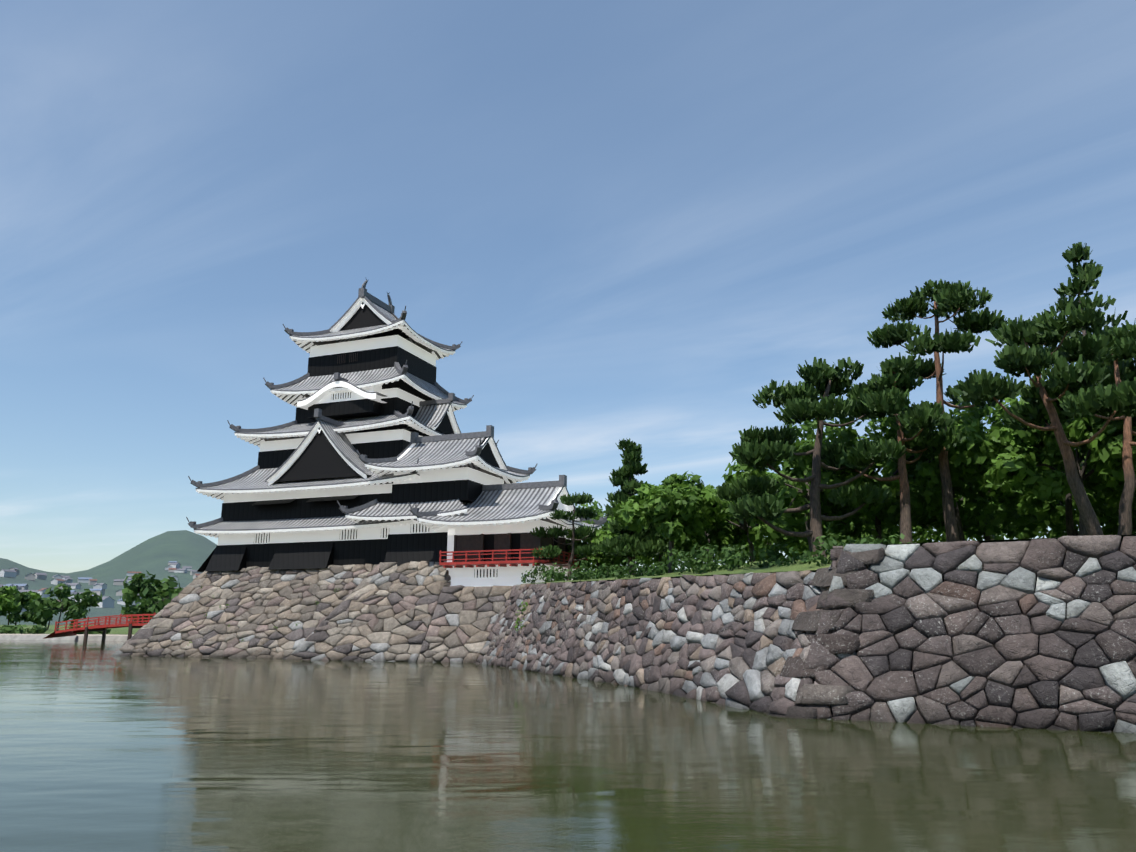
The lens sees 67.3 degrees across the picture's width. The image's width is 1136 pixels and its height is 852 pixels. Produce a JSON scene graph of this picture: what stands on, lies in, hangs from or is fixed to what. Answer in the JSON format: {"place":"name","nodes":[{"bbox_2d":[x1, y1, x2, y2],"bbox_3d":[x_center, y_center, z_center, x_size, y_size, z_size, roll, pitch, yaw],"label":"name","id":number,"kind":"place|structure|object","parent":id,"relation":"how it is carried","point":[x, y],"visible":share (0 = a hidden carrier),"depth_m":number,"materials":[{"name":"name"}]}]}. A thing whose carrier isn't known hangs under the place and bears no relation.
{"place":"outdoors","nodes":[
{"label":"outdoors","id":0,"kind":"place"},
{"bbox_2d":[0,625,139,640],"bbox_3d":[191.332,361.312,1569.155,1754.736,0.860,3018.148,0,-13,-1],"label":"bank ground","id":1,"kind":"structure","parent":0,"point":[115,634],"depth_m":115.23,"materials":[{"name":"green plant"}]},
{"bbox_2d":[0,594,7,613],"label":"tree","id":2,"kind":"object","parent":1,"relation":"on","point":[1,606],"visible":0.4,"depth_m":166.15,"materials":[{"name":"green plant"}]},
{"bbox_2d":[0,586,21,611],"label":"tree","id":3,"kind":"object","parent":1,"relation":"on","point":[10,603],"visible":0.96,"depth_m":168.06,"materials":[{"name":"green plant"}]},
{"bbox_2d":[0,592,31,624],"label":"tree","id":4,"kind":"object","parent":1,"relation":"on","point":[22,597],"visible":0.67,"depth_m":190.93,"materials":[{"name":"green plant"}]},
{"bbox_2d":[0,586,39,625],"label":"tree","id":5,"kind":"object","parent":1,"relation":"on","point":[34,595],"visible":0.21,"depth_m":193.41,"materials":[{"name":"green plant"}]},
{"bbox_2d":[20,597,62,629],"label":"tree","id":6,"kind":"object","parent":1,"relation":"on","point":[28,616],"visible":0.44,"depth_m":171.44,"materials":[{"name":"green plant"}]},
{"bbox_2d":[0,624,110,633],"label":"shrubs","id":7,"kind":"object","parent":1,"relation":"on","point":[19,629],"visible":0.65,"depth_m":127.78,"materials":[{"name":"green plant"}]},
{"bbox_2d":[29,582,102,630],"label":"tree","id":8,"kind":"object","parent":1,"relation":"on","point":[74,609],"visible":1,"depth_m":158.72,"materials":[{"name":"green plant"}]},
{"bbox_2d":[43,613,155,641],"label":"red bridge","id":9,"kind":"structure","parent":1,"relation":"on","point":[131,625],"depth_m":105.70,"materials":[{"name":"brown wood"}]},
{"bbox_2d":[136,583,158,607],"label":"tree","id":10,"kind":"object","parent":1,"relation":"on","point":[156,595],"visible":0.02,"depth_m":157.06,"materials":[{"name":"green plant"}]},
{"bbox_2d":[120,570,183,622],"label":"tree","id":11,"kind":"object","parent":1,"relation":"on","point":[139,584],"visible":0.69,"depth_m":130.44,"materials":[{"name":"green plant"}]},
{"bbox_2d":[139,597,169,622],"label":"bush","id":12,"kind":"object","parent":1,"relation":"on","point":[144,604],"depth_m":143.17,"materials":[{"name":"green plant"}]},
{"bbox_2d":[145,594,163,607],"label":"tree","id":13,"kind":"object","parent":1,"relation":"on","point":[149,600],"visible":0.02,"depth_m":142.98,"materials":[{"name":"green plant"}]},
{"bbox_2d":[0,530,216,625],"bbox_3d":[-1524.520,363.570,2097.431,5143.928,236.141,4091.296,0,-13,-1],"label":"hills","id":14,"kind":"structure","parent":0,"point":[155,555],"depth_m":1398.30,"materials":[{"name":"green plant"}]},
{"bbox_2d":[0,561,202,612],"bbox_3d":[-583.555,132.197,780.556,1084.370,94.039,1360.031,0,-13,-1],"label":"town buildings","id":15,"kind":"structure","parent":14,"relation":"on","point":[99,588],"depth_m":975.67,"materials":[{"name":"grey"}]},
{"bbox_2d":[0,634,1135,851],"bbox_3d":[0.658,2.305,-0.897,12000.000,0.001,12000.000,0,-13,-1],"label":"water","id":16,"kind":"structure","parent":0,"point":[103,748],"depth_m":14.54,"materials":[{"name":"green liquid"}]},
{"bbox_2d":[112,561,512,662],"bbox_3d":[-22.146,14.160,64.090,20.288,7.163,39.311,9,-16,-34],"label":"keep stone base","id":17,"kind":"object","parent":16,"relation":"in","point":[421,611],"visible":0.96,"depth_m":58.57,"materials":[{"name":"grey stone"}]},
{"bbox_2d":[189,587,527,642],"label":"wall weeds","id":18,"kind":"object","parent":17,"relation":"attached to","point":[518,619],"depth_m":49.17,"materials":[{"name":"green plant"}]},
{"bbox_2d":[186,279,606,586],"bbox_3d":[-12.010,0.208,70.194,32.102,27.600,20.252,-5,-14,20],"label":"castle","id":19,"kind":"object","parent":17,"relation":"on","point":[372,454],"visible":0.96,"depth_m":64.52,"materials":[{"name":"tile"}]},
{"bbox_2d":[476,535,1135,733],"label":"stone wall","id":20,"kind":"structure","parent":16,"relation":"in","point":[1036,634],"depth_m":23.11,"materials":[{"name":"grey stone"}]},
{"bbox_2d":[0,0,1135,577],"label":"sky","id":21,"kind":"structure","parent":0,"point":[632,219],"materials":[{"name":"blue"}]},
{"bbox_2d":[527,535,1135,583],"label":"grass","id":22,"kind":"structure","parent":0,"point":[798,566],"depth_m":30.26,"materials":[{"name":"green plant"}]},
{"bbox_2d":[530,492,600,580],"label":"pine tree","id":23,"kind":"object","parent":22,"relation":"on","point":[583,531],"visible":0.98,"depth_m":54.59,"materials":[{"name":"green plant"}]},
{"bbox_2d":[575,500,624,576],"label":"maple tree","id":24,"kind":"object","parent":22,"relation":"on","point":[599,512],"visible":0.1,"depth_m":73.02,"materials":[{"name":"green plant"}]},
{"bbox_2d":[560,519,641,571],"bbox_3d":[2.122,9.021,61.203,6.307,5.930,6.327,-9,-16,34],"label":"shrub","id":25,"kind":"object","parent":22,"relation":"on","point":[601,558],"visible":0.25,"depth_m":60.34,"materials":[{"name":"green plant"}]},
{"bbox_2d":[597,438,668,574],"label":"column pine","id":26,"kind":"object","parent":22,"relation":"on","point":[630,545],"visible":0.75,"depth_m":47.07,"materials":[{"name":"green plant"}]},
{"bbox_2d":[591,517,683,570],"bbox_3d":[5.785,8.447,59.481,8.190,6.240,7.082,0,-13,-1],"label":"shrub","id":27,"kind":"object","parent":22,"relation":"on","point":[646,560],"visible":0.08,"depth_m":59.41,"materials":[{"name":"green plant"}]},
{"bbox_2d":[613,513,705,565],"bbox_3d":[5.687,6.984,51.540,6.114,5.545,6.369,0,-13,-1],"label":"shrub","id":28,"kind":"object","parent":22,"relation":"on","point":[658,558],"visible":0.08,"depth_m":51.23,"materials":[{"name":"green plant"}]},
{"bbox_2d":[612,471,723,577],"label":"maple tree","id":29,"kind":"object","parent":22,"relation":"on","point":[674,505],"visible":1,"depth_m":40.32,"materials":[{"name":"green plant"}]},
{"bbox_2d":[663,484,758,566],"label":"maple tree","id":30,"kind":"object","parent":22,"relation":"on","point":[684,543],"visible":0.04,"depth_m":45.15,"materials":[{"name":"green plant"}]},
{"bbox_2d":[521,533,910,583],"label":"edge shrubs","id":31,"kind":"object","parent":22,"relation":"on","point":[737,559],"visible":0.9,"depth_m":33.44,"materials":[{"name":"green plant"}]},
{"bbox_2d":[678,517,758,568],"bbox_3d":[9.904,7.812,56.169,6.777,6.021,6.060,7,-15,-29],"label":"shrub","id":32,"kind":"object","parent":22,"relation":"on","point":[739,546],"visible":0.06,"depth_m":54.84,"materials":[{"name":"green plant"}]},
{"bbox_2d":[695,471,798,561],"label":"maple tree","id":33,"kind":"object","parent":22,"relation":"on","point":[718,528],"visible":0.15,"depth_m":43.81,"materials":[{"name":"green plant"}]},
{"bbox_2d":[733,523,831,561],"bbox_3d":[13.377,7.471,53.948,6.521,5.724,6.375,0,-13,-1],"label":"shrub","id":34,"kind":"object","parent":22,"relation":"on","point":[802,545],"visible":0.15,"depth_m":52.12,"materials":[{"name":"green plant"}]},
{"bbox_2d":[721,419,899,551],"bbox_3d":[10.658,2.768,35.901,6.832,6.815,6.798,5,-14,-20],"label":"pine tree","id":35,"kind":"object","parent":22,"relation":"on","point":[792,522],"visible":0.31,"depth_m":35.05,"materials":[{"name":"green plant"}]},
{"bbox_2d":[715,357,906,570],"bbox_3d":[9.048,1.537,31.463,6.873,8.083,5.757,0,-13,-1],"label":"pine","id":36,"kind":"object","parent":22,"relation":"on","point":[760,449],"visible":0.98,"depth_m":30.96,"materials":[{"name":"green plant"}]},
{"bbox_2d":[758,467,874,546],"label":"maple tree","id":37,"kind":"object","parent":22,"relation":"on","point":[854,529],"visible":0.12,"depth_m":40.40,"materials":[{"name":"green plant"}]},
{"bbox_2d":[823,514,899,549],"bbox_3d":[16.755,5.955,50.072,6.689,6.836,7.929,0,-13,-1],"label":"shrub","id":38,"kind":"object","parent":22,"relation":"on","point":[846,541],"visible":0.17,"depth_m":48.53,"materials":[{"name":"green plant"}]},
{"bbox_2d":[788,400,957,543],"bbox_3d":[13.429,2.625,37.783,7.734,7.899,6.816,0,-13,-1],"label":"maple tree","id":39,"kind":"object","parent":22,"relation":"on","point":[888,517],"visible":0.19,"depth_m":37.12,"materials":[{"name":"green plant"}]},
{"bbox_2d":[821,352,965,542],"bbox_3d":[12.497,1.431,32.790,5.017,8.228,4.416,-8,-15,32],"label":"pine","id":40,"kind":"object","parent":22,"relation":"on","point":[922,418],"visible":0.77,"depth_m":32.36,"materials":[{"name":"green plant"}]},
{"bbox_2d":[846,279,1016,541],"bbox_3d":[14.909,-0.228,34.056,6.703,11.582,4.900,6,-14,-23],"label":"tall pine","id":41,"kind":"object","parent":22,"relation":"on","point":[955,298],"visible":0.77,"depth_m":34.01,"materials":[{"name":"green plant"}]},
{"bbox_2d":[868,401,1036,540],"bbox_3d":[16.689,2.289,36.427,6.651,7.901,7.728,0,-13,-1],"label":"maple tree","id":42,"kind":"object","parent":22,"relation":"on","point":[970,424],"visible":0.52,"depth_m":34.84,"materials":[{"name":"green plant"}]},
{"bbox_2d":[912,478,1003,542],"bbox_3d":[21.148,4.881,46.132,7.374,7.258,7.544,7,-15,-30],"label":"bush","id":43,"kind":"object","parent":22,"relation":"on","point":[920,535],"visible":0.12,"depth_m":46.76,"materials":[{"name":"green plant"}]},
{"bbox_2d":[892,429,1055,539],"bbox_3d":[18.237,3.530,39.106,7.114,6.722,6.682,-7,-14,26],"label":"maple tree","id":44,"kind":"object","parent":22,"relation":"on","point":[968,493],"visible":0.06,"depth_m":37.87,"materials":[{"name":"green plant"}]},
{"bbox_2d":[940,523,1047,540],"bbox_3d":[27.508,6.145,55.379,8.112,8.892,8.965,2,-13,-10],"label":"shrub","id":45,"kind":"object","parent":22,"relation":"on","point":[1001,537],"depth_m":54.13,"materials":[{"name":"green plant"}]},
{"bbox_2d":[950,303,1135,534],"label":"pine","id":46,"kind":"object","parent":22,"relation":"on","point":[1026,352],"visible":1,"depth_m":25.63,"materials":[{"name":"green plant"}]},
{"bbox_2d":[959,394,1135,535],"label":"maple tree","id":47,"kind":"object","parent":22,"relation":"on","point":[1111,508],"visible":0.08,"depth_m":33.13,"materials":[{"name":"green plant"}]},
{"bbox_2d":[977,390,1135,535],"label":"maple tree","id":48,"kind":"object","parent":22,"relation":"on","point":[1015,471],"visible":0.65,"depth_m":30.00,"materials":[{"name":"green plant"}]},
{"bbox_2d":[1003,472,1135,538],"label":"bush","id":49,"kind":"object","parent":22,"relation":"on","point":[1058,529],"visible":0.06,"depth_m":41.88,"materials":[{"name":"green plant"}]},
{"bbox_2d":[1020,318,1135,542],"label":"pine","id":50,"kind":"object","parent":22,"relation":"on","point":[1124,344],"visible":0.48,"depth_m":26.93,"materials":[{"name":"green plant"}]},
{"bbox_2d":[1039,242,1131,534],"bbox_3d":[26.058,-1.148,42.368,6.399,16.932,6.541,8,-15,-32],"label":"tall conifer","id":51,"kind":"object","parent":22,"relation":"on","point":[1088,274],"visible":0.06,"depth_m":43.31,"materials":[{"name":"green plant"}]},
{"bbox_2d":[1080,435,1108,486],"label":"maple tree","id":52,"kind":"object","parent":22,"relation":"on","point":[1099,482],"depth_m":31.34,"materials":[{"name":"green plant"}]},
{"bbox_2d":[1072,446,1135,534],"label":"maple tree","id":53,"kind":"object","parent":22,"relation":"on","point":[1111,527],"visible":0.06,"depth_m":35.22,"materials":[{"name":"green plant"}]},
{"bbox_2d":[1086,416,1135,498],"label":"maple tree","id":54,"kind":"object","parent":22,"relation":"on","point":[1104,441],"visible":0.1,"depth_m":28.84,"materials":[{"name":"green plant"}]}
]}

